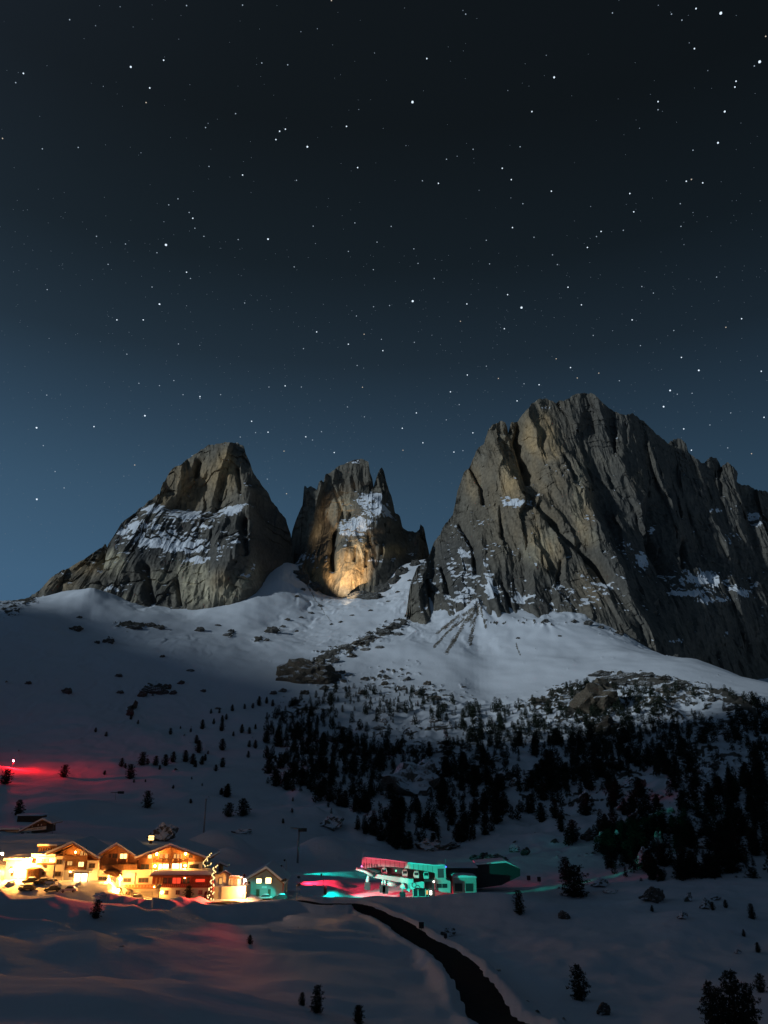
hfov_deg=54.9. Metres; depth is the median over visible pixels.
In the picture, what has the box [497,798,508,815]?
pine tree
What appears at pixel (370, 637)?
boulder
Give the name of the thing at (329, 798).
pine tree
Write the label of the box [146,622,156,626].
boulder
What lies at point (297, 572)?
rock outcrop
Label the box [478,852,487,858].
boulder
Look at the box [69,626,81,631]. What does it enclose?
boulder
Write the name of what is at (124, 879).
window
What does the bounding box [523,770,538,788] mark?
pine tree
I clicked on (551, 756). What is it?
pine tree
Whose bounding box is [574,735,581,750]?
pine tree
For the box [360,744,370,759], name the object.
pine tree
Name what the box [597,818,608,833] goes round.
pine tree
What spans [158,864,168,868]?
window
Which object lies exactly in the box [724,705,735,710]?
boulder
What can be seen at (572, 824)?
pine tree
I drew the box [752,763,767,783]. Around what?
pine tree
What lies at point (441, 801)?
pine tree
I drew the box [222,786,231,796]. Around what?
pine tree
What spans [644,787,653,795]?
boulder
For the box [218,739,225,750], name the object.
pine tree
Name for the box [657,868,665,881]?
pine tree
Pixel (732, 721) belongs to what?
pine tree
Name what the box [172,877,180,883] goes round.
window
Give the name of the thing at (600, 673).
boulder
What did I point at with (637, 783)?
pine tree
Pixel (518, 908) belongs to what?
pine tree
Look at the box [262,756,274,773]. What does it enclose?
pine tree
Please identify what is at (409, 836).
pine tree
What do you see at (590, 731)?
pine tree
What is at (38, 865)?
annex house
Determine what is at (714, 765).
boulder
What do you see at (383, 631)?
boulder
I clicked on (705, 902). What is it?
boulder
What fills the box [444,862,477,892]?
service building
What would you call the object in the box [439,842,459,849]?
boulder
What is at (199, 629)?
boulder
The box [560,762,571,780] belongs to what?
pine tree
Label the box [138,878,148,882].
window
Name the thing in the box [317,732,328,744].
pine tree
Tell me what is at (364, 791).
pine tree
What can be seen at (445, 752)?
pine tree
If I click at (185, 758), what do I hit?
pine tree
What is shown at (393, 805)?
pine tree
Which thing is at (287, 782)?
pine tree
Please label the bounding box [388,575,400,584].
rock outcrop
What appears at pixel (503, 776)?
pine tree
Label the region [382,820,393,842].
pine tree
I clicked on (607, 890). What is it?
boulder
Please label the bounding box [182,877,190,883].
window
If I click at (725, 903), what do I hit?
pine tree
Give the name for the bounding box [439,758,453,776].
pine tree
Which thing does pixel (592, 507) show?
mountain
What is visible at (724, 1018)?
pine tree
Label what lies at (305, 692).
boulder
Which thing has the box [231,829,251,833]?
boulder
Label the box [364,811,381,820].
boulder
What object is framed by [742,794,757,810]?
pine tree
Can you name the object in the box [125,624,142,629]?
boulder
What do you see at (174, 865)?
window
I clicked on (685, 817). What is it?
pine tree
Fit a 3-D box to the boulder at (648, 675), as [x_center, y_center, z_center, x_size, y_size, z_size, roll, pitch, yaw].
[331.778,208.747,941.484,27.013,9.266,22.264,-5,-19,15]
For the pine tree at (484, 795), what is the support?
on the terrain
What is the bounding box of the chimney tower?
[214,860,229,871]
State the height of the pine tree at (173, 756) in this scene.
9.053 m
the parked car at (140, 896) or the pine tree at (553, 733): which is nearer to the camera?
the parked car at (140, 896)
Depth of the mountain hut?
306.63 m
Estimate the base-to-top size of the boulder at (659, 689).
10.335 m
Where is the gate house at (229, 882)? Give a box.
[214,867,250,898]
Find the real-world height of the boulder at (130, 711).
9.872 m
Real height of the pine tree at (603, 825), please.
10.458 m
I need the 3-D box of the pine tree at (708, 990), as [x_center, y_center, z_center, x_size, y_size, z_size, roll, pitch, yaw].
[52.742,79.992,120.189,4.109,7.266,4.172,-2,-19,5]
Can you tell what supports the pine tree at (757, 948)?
on the terrain
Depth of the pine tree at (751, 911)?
210.95 m
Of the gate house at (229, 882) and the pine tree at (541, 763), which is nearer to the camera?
the gate house at (229, 882)
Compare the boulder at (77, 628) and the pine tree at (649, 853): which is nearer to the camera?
the pine tree at (649, 853)
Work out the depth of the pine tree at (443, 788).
480.82 m
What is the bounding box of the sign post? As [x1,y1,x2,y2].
[419,922,423,929]
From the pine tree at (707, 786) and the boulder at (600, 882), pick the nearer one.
the boulder at (600, 882)
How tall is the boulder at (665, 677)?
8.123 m
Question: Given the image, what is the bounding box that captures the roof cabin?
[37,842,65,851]
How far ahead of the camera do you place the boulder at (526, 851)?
341.48 m
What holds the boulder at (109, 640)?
on the terrain
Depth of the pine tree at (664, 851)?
303.34 m
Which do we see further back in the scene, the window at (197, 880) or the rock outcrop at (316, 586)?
the rock outcrop at (316, 586)
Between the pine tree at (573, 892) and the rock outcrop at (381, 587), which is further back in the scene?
the rock outcrop at (381, 587)
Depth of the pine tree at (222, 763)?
593.84 m
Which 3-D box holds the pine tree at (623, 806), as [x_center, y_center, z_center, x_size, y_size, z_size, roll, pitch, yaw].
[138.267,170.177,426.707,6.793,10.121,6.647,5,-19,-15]
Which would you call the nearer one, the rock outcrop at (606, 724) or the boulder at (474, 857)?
the boulder at (474, 857)
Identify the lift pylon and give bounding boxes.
[111,791,123,799]
[203,799,206,832]
[290,827,306,862]
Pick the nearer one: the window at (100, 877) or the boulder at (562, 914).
the window at (100, 877)
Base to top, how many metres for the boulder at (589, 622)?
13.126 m
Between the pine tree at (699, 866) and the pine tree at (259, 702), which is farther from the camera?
the pine tree at (259, 702)
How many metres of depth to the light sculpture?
210.75 m
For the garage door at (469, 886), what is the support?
in the garage building at (463, 882)
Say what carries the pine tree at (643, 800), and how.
on the terrain
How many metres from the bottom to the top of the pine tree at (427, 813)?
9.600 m
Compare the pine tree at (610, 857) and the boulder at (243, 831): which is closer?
the pine tree at (610, 857)
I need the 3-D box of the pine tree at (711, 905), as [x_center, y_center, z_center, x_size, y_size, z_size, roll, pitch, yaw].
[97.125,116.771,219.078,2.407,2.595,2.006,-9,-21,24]
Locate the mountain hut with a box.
[0,816,62,833]
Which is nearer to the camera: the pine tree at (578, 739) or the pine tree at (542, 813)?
the pine tree at (542, 813)
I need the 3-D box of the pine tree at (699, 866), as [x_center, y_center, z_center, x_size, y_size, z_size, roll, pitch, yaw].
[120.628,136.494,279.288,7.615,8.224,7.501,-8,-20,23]
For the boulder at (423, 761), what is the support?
on the terrain
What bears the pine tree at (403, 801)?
on the terrain
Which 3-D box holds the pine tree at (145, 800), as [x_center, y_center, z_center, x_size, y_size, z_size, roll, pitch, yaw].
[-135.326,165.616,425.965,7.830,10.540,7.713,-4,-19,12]
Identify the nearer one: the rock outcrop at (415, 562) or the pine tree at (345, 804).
the pine tree at (345, 804)
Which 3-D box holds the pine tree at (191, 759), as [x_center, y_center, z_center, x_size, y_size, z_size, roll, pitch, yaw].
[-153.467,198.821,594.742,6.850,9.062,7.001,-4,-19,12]
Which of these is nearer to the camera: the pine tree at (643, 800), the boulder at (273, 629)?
the pine tree at (643, 800)
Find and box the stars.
[0,5,752,584]
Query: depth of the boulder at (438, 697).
914.41 m
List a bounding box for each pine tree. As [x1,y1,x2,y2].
[0,769,13,783]
[14,799,25,814]
[58,764,69,776]
[89,899,103,918]
[118,758,124,766]
[125,764,137,778]
[137,751,147,765]
[140,791,153,807]
[152,756,158,765]
[161,754,170,765]
[169,751,176,761]
[182,750,189,761]
[189,753,195,763]
[195,740,202,752]
[199,719,204,728]
[199,756,204,764]
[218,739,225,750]
[219,721,225,730]
[219,757,225,766]
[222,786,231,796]
[222,802,235,816]
[235,798,251,815]
[239,724,243,732]
[246,935,252,943]
[257,696,261,705]
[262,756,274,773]
[269,769,282,786]
[272,730,282,746]
[279,772,294,789]
[286,762,296,777]
[296,768,307,785]
[298,992,305,1005]
[303,738,312,753]
[308,983,325,1013]
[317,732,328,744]
[321,757,329,773]
[323,785,333,801]
[327,758,337,771]
[333,789,347,805]
[336,728,346,742]
[340,790,351,807]
[346,777,360,794]
[349,795,359,811]
[353,1005,364,1023]
[356,789,372,810]
[359,795,371,812]
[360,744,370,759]
[366,779,377,795]
[366,791,374,808]
[369,817,377,835]
[375,824,387,840]
[381,817,402,843]
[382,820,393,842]
[384,784,397,799]
[387,795,400,813]
[396,814,405,833]
[398,798,406,810]
[405,831,415,848]
[412,794,420,810]
[413,809,423,827]
[422,811,433,828]
[425,741,433,756]
[426,812,439,830]
[430,833,436,843]
[435,785,450,804]
[435,789,448,810]
[436,778,450,796]
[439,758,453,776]
[439,797,460,816]
[440,740,453,755]
[445,807,457,824]
[451,816,472,842]
[452,823,463,841]
[456,752,470,768]
[457,755,468,770]
[457,774,466,790]
[461,812,470,827]
[466,803,480,823]
[467,779,479,796]
[473,799,480,815]
[475,748,487,763]
[477,793,489,809]
[480,816,490,834]
[483,768,491,783]
[487,802,503,824]
[495,773,509,789]
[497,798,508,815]
[499,791,508,804]
[512,730,523,745]
[512,890,526,914]
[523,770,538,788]
[524,794,536,813]
[528,737,541,755]
[531,763,540,780]
[534,802,548,822]
[537,759,545,774]
[539,749,549,761]
[547,749,555,766]
[549,729,561,744]
[549,798,562,818]
[555,815,565,831]
[555,856,571,880]
[558,864,591,897]
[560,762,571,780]
[565,819,581,841]
[566,963,590,1001]
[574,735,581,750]
[575,793,597,815]
[584,724,595,739]
[592,758,602,776]
[594,820,599,835]
[595,819,613,835]
[595,833,609,854]
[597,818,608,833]
[603,850,616,867]
[607,756,619,771]
[607,808,620,828]
[608,780,623,798]
[608,789,619,806]
[619,798,627,814]
[623,818,631,835]
[624,798,635,815]
[625,789,641,806]
[628,836,638,855]
[630,778,647,796]
[632,749,641,766]
[638,795,656,813]
[638,849,656,872]
[642,748,653,765]
[644,856,659,873]
[644,862,658,879]
[651,826,668,847]
[652,794,659,808]
[652,803,668,819]
[652,843,671,866]
[655,815,668,832]
[655,846,671,865]
[657,757,670,774]
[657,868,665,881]
[661,758,674,776]
[665,815,676,833]
[666,769,681,788]
[671,858,686,879]
[674,789,689,810]
[675,734,685,750]
[678,862,693,880]
[679,811,692,827]
[681,752,699,772]
[682,777,702,798]
[682,850,702,877]
[683,822,699,848]
[688,768,702,785]
[689,798,706,817]
[694,726,712,743]
[694,862,709,878]
[697,980,718,1023]
[700,789,719,815]
[701,783,715,802]
[701,853,722,878]
[706,987,732,1023]
[708,868,721,878]
[709,902,715,909]
[710,776,728,794]
[718,968,755,1023]
[722,775,741,792]
[723,832,751,862]
[723,900,727,907]
[725,767,731,780]
[727,715,736,730]
[733,982,763,1023]
[740,761,753,781]
[740,771,761,794]
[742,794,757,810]
[744,867,759,878]
[745,829,766,855]
[746,903,755,918]
[748,750,767,770]
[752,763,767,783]
[753,973,767,992]
[754,942,761,952]
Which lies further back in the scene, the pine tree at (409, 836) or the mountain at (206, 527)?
the mountain at (206, 527)
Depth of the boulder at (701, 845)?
326.29 m
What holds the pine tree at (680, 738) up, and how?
on the terrain
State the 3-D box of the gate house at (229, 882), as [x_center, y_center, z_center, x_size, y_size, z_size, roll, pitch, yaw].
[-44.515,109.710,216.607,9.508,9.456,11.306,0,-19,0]
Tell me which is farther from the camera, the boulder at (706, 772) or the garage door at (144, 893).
the boulder at (706, 772)
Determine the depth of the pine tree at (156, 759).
567.31 m
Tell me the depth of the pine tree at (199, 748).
655.48 m
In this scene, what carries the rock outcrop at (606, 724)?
on the terrain
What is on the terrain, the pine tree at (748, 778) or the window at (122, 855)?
the pine tree at (748, 778)
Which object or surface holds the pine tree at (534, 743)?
on the terrain
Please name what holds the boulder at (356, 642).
on the terrain
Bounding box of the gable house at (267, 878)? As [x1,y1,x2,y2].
[244,860,291,896]
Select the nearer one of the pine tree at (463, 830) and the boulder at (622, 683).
the pine tree at (463, 830)
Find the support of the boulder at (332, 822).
on the terrain
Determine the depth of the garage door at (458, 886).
265.73 m
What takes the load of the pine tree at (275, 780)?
on the terrain
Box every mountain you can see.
[30,442,293,609]
[291,459,429,597]
[404,393,767,679]
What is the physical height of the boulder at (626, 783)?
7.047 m
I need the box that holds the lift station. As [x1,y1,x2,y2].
[356,852,450,896]
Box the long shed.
[16,813,47,821]
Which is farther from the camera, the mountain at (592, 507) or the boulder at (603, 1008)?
the mountain at (592, 507)
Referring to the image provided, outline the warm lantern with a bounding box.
[148,836,153,843]
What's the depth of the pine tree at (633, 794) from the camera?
434.88 m
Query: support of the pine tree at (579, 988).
on the terrain
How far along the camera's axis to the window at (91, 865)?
217.52 m
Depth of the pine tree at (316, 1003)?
101.01 m
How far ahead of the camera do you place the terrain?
390.07 m
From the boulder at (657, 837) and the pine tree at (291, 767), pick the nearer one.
the boulder at (657, 837)
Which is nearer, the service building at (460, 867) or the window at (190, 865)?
the window at (190, 865)
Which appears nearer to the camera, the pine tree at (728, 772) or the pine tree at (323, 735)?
the pine tree at (728, 772)
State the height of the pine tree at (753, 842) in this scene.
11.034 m
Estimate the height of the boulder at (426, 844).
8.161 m
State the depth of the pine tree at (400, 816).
391.98 m
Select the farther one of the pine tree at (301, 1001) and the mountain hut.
the mountain hut
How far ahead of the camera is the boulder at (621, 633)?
1266.60 m
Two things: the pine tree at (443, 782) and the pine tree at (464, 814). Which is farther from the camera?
the pine tree at (443, 782)
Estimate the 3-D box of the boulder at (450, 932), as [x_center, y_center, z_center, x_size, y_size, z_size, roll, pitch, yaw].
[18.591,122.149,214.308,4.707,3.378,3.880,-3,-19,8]
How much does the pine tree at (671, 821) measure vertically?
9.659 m
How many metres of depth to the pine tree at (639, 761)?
564.01 m
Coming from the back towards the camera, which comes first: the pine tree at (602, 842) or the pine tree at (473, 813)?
the pine tree at (473, 813)
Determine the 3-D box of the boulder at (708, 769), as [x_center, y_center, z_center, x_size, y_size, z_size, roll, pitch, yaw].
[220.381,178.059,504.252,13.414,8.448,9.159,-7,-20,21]
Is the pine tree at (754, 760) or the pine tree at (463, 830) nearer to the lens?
the pine tree at (463, 830)
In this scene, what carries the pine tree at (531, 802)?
on the terrain
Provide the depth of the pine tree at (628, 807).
393.59 m
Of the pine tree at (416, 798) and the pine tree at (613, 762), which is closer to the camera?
the pine tree at (416, 798)
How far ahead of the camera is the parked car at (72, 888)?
204.72 m
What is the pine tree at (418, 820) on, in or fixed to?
on the terrain
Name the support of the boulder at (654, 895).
on the terrain
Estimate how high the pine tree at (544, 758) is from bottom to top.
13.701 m
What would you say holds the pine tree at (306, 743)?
on the terrain
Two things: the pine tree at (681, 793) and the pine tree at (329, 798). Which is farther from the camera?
the pine tree at (329, 798)
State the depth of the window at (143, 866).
218.80 m
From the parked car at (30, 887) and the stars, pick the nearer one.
the parked car at (30, 887)
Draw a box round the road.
[207,898,526,1023]
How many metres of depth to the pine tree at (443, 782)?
503.86 m
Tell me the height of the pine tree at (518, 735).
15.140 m
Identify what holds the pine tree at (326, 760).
on the terrain
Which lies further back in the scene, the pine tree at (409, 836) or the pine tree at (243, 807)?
the pine tree at (243, 807)
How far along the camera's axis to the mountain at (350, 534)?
1824.61 m
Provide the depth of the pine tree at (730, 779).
426.28 m
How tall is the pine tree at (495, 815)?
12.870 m
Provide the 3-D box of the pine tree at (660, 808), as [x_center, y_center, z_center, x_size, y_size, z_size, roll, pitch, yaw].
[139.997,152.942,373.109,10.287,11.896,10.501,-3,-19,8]
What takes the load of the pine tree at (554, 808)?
on the terrain
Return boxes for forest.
[263,677,767,880]
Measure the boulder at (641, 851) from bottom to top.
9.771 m
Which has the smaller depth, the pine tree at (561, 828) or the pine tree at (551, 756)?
the pine tree at (561, 828)
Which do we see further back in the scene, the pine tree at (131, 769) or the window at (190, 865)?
the pine tree at (131, 769)
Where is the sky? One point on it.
(606, 67)
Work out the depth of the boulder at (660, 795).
444.62 m
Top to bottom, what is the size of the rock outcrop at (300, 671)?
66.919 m
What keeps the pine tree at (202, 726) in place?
on the terrain
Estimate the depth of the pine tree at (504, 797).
469.83 m
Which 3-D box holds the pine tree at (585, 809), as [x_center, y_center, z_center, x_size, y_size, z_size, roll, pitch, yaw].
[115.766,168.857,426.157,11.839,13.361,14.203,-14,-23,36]
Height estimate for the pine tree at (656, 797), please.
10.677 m
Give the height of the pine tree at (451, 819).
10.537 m
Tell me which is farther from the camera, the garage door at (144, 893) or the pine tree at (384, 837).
the pine tree at (384, 837)
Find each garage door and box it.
[140,891,152,895]
[455,883,461,890]
[466,883,472,890]
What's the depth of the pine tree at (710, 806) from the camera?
390.07 m
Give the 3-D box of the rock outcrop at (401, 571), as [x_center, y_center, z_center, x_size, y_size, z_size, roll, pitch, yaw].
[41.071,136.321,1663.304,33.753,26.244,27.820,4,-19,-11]
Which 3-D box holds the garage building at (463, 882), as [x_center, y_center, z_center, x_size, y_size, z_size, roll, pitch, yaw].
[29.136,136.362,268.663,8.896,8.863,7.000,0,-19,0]
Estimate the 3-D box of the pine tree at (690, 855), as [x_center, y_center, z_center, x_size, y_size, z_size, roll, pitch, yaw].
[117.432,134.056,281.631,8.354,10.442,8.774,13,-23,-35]
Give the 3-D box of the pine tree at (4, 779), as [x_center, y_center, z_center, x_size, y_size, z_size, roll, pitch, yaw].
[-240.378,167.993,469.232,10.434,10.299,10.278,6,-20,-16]
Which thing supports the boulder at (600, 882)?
on the terrain
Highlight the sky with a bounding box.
[0,0,767,600]
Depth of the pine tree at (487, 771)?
532.52 m
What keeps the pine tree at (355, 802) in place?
on the terrain
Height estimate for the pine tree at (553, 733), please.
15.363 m
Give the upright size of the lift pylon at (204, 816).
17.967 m
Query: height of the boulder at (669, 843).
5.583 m
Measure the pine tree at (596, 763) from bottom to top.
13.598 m
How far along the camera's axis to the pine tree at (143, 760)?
564.96 m
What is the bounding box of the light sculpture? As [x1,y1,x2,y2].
[203,852,217,899]
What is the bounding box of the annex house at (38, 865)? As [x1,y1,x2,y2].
[1,850,60,879]
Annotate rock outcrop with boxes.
[275,658,341,684]
[293,570,304,574]
[296,574,309,583]
[309,581,322,591]
[347,590,368,598]
[361,592,383,599]
[374,582,389,592]
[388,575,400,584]
[395,567,408,575]
[409,560,420,565]
[569,678,618,713]
[594,715,619,735]
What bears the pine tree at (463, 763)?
on the terrain
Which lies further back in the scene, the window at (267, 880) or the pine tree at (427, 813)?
the pine tree at (427, 813)
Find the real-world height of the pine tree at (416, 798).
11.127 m
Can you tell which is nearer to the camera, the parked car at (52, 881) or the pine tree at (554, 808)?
the parked car at (52, 881)
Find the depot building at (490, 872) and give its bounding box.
[473,857,519,888]
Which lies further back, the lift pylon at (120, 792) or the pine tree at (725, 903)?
the lift pylon at (120, 792)
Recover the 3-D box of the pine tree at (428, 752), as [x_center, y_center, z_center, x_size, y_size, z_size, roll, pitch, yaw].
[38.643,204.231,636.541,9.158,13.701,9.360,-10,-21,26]
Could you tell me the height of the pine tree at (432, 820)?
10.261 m
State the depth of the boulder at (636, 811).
384.04 m
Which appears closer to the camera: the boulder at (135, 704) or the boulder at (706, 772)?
the boulder at (706, 772)
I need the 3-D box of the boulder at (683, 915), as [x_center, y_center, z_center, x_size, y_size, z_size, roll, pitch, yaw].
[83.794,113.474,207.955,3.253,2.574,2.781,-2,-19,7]
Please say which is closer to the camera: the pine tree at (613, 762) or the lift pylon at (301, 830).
the lift pylon at (301, 830)
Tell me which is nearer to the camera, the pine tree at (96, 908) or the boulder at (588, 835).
the pine tree at (96, 908)
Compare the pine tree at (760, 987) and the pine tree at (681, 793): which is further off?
the pine tree at (681, 793)
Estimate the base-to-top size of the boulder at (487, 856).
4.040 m
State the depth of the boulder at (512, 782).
511.99 m
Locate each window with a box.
[55,871,60,875]
[78,862,83,866]
[89,863,94,867]
[98,876,106,879]
[119,853,127,858]
[123,878,131,881]
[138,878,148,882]
[140,864,149,868]
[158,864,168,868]
[163,877,172,883]
[172,863,181,867]
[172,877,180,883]
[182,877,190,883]
[189,864,198,867]
[195,878,204,882]
[256,878,261,883]
[265,878,270,883]
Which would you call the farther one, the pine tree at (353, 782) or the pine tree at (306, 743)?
the pine tree at (306, 743)
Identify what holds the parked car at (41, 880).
on the terrain
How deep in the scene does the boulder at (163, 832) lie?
322.66 m
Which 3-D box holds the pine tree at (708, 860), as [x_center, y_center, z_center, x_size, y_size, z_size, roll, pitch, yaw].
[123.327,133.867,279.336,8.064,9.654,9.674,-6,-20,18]
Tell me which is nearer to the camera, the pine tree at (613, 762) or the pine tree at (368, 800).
the pine tree at (368, 800)
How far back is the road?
156.59 m
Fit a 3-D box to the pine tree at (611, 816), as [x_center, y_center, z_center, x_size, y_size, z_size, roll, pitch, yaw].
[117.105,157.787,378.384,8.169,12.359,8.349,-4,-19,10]
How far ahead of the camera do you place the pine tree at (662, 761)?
519.48 m
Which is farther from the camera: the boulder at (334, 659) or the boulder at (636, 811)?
the boulder at (334, 659)
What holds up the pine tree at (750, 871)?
on the terrain
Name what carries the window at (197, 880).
in the hotel house at (131, 866)
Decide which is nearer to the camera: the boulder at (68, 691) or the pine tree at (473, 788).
the pine tree at (473, 788)
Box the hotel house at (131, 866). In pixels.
[94,837,219,899]
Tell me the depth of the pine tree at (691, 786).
420.78 m
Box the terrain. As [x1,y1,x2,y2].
[0,559,767,1023]
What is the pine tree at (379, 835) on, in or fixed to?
on the terrain
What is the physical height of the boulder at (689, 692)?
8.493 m
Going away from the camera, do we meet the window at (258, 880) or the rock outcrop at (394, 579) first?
the window at (258, 880)
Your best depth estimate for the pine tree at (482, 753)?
601.65 m
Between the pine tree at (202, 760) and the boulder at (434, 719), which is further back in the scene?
the boulder at (434, 719)
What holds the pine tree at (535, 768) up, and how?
on the terrain
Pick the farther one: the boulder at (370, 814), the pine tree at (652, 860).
the boulder at (370, 814)
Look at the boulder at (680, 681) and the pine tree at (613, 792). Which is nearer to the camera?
the pine tree at (613, 792)
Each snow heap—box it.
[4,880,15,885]
[93,892,106,896]
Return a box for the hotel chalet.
[45,836,109,881]
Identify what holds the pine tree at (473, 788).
on the terrain
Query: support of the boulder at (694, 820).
on the terrain
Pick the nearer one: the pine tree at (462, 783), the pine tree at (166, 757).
the pine tree at (462, 783)
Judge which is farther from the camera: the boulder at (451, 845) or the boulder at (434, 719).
the boulder at (434, 719)
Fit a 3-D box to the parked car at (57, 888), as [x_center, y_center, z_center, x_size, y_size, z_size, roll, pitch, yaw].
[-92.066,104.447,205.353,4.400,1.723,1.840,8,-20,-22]
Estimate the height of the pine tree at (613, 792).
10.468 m
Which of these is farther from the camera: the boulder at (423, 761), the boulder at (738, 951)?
the boulder at (423, 761)
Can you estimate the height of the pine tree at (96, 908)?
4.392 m
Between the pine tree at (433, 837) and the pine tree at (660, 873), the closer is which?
the pine tree at (660, 873)
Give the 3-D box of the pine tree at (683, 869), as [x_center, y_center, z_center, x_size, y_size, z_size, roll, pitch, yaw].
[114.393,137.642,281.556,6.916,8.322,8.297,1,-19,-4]
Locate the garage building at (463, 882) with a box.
[451,873,476,893]
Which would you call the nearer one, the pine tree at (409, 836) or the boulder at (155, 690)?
the pine tree at (409, 836)
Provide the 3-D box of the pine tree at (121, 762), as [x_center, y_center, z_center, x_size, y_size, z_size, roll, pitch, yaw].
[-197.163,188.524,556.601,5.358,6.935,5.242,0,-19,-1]
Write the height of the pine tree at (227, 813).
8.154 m
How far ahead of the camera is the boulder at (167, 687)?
926.28 m
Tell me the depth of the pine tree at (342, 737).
723.30 m
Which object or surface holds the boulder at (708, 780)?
on the terrain
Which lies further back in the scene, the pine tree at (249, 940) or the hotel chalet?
the hotel chalet
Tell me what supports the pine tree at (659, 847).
on the terrain
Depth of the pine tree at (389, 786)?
494.97 m
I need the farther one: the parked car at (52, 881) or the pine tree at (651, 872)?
the pine tree at (651, 872)
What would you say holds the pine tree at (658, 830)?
on the terrain
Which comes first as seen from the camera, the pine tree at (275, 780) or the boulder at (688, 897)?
the boulder at (688, 897)
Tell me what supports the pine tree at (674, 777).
on the terrain
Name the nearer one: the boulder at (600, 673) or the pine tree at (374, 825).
the pine tree at (374, 825)
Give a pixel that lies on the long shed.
(28, 817)
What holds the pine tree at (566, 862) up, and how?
on the terrain
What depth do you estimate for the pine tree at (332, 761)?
580.30 m
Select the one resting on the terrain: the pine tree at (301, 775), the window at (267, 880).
the pine tree at (301, 775)
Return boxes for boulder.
[61,688,71,694]
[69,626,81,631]
[102,638,114,643]
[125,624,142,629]
[126,709,133,715]
[133,700,137,708]
[137,690,147,696]
[141,686,168,694]
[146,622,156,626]
[146,822,178,841]
[153,625,164,629]
[160,684,171,689]
[194,627,204,631]
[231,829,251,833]
[264,626,278,632]
[301,690,309,694]
[320,814,343,830]
[327,657,339,662]
[338,644,354,648]
[351,640,363,645]
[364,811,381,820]
[365,635,375,639]
[373,726,386,730]
[374,761,440,795]
[376,629,392,634]
[386,622,400,629]
[414,838,440,851]
[417,759,427,764]
[429,717,437,722]
[431,695,441,699]
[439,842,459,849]
[440,927,455,936]
[469,854,482,859]
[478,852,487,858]
[484,854,496,858]
[490,755,501,761]
[508,777,516,786]
[509,844,520,851]
[520,847,530,855]
[558,910,570,919]
[578,790,590,799]
[580,829,595,840]
[584,620,593,625]
[588,670,611,676]
[590,877,608,886]
[596,1002,610,1014]
[601,675,624,680]
[603,887,617,893]
[611,680,628,685]
[615,630,623,635]
[619,672,637,677]
[620,779,633,787]
[627,806,649,820]
[634,846,647,866]
[635,672,655,677]
[635,680,654,686]
[638,886,664,903]
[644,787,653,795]
[649,807,676,825]
[650,792,663,799]
[651,831,663,850]
[654,687,670,692]
[656,675,670,680]
[665,839,672,847]
[671,679,687,684]
[677,911,687,918]
[684,892,691,901]
[686,690,700,694]
[688,815,698,826]
[697,836,710,848]
[698,767,716,774]
[699,897,709,909]
[700,770,710,776]
[702,778,712,782]
[707,696,717,701]
[708,761,719,770]
[710,895,720,900]
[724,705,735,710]
[733,949,741,953]
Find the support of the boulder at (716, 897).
on the terrain
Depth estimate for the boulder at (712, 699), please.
801.82 m
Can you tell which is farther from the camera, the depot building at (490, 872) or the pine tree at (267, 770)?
the pine tree at (267, 770)
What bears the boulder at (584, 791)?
on the terrain
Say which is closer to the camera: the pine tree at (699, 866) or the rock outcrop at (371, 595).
the pine tree at (699, 866)
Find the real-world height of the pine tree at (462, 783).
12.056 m
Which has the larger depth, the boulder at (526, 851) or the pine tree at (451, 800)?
the pine tree at (451, 800)
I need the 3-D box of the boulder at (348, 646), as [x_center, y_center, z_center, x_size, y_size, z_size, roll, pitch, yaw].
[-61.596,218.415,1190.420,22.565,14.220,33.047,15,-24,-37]
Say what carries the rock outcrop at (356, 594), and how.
on the terrain
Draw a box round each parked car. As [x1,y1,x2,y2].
[18,884,36,890]
[22,877,38,883]
[34,877,48,884]
[42,878,58,884]
[44,885,60,891]
[60,885,77,892]
[130,894,143,898]
[258,894,271,898]
[273,893,287,898]
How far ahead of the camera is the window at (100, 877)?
216.99 m
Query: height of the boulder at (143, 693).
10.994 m
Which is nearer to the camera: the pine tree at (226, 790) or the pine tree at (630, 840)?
the pine tree at (630, 840)
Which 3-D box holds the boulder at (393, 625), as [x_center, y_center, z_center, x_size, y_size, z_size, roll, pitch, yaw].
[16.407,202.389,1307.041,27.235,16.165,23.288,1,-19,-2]
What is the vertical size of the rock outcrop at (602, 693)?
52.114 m
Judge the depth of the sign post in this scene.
207.85 m
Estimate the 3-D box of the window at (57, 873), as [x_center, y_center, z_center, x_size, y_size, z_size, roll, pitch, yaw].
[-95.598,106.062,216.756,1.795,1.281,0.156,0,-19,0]
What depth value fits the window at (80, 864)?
218.16 m
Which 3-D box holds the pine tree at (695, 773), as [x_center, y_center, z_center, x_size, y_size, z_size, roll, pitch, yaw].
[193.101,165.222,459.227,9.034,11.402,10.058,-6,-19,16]
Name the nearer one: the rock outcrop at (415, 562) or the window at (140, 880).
the window at (140, 880)
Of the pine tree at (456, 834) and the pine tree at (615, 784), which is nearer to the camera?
the pine tree at (456, 834)
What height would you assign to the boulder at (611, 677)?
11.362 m
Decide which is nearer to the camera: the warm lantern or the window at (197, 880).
the window at (197, 880)
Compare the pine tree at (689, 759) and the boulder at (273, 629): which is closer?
the pine tree at (689, 759)
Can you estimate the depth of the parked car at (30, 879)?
211.19 m
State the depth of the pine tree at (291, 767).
545.37 m

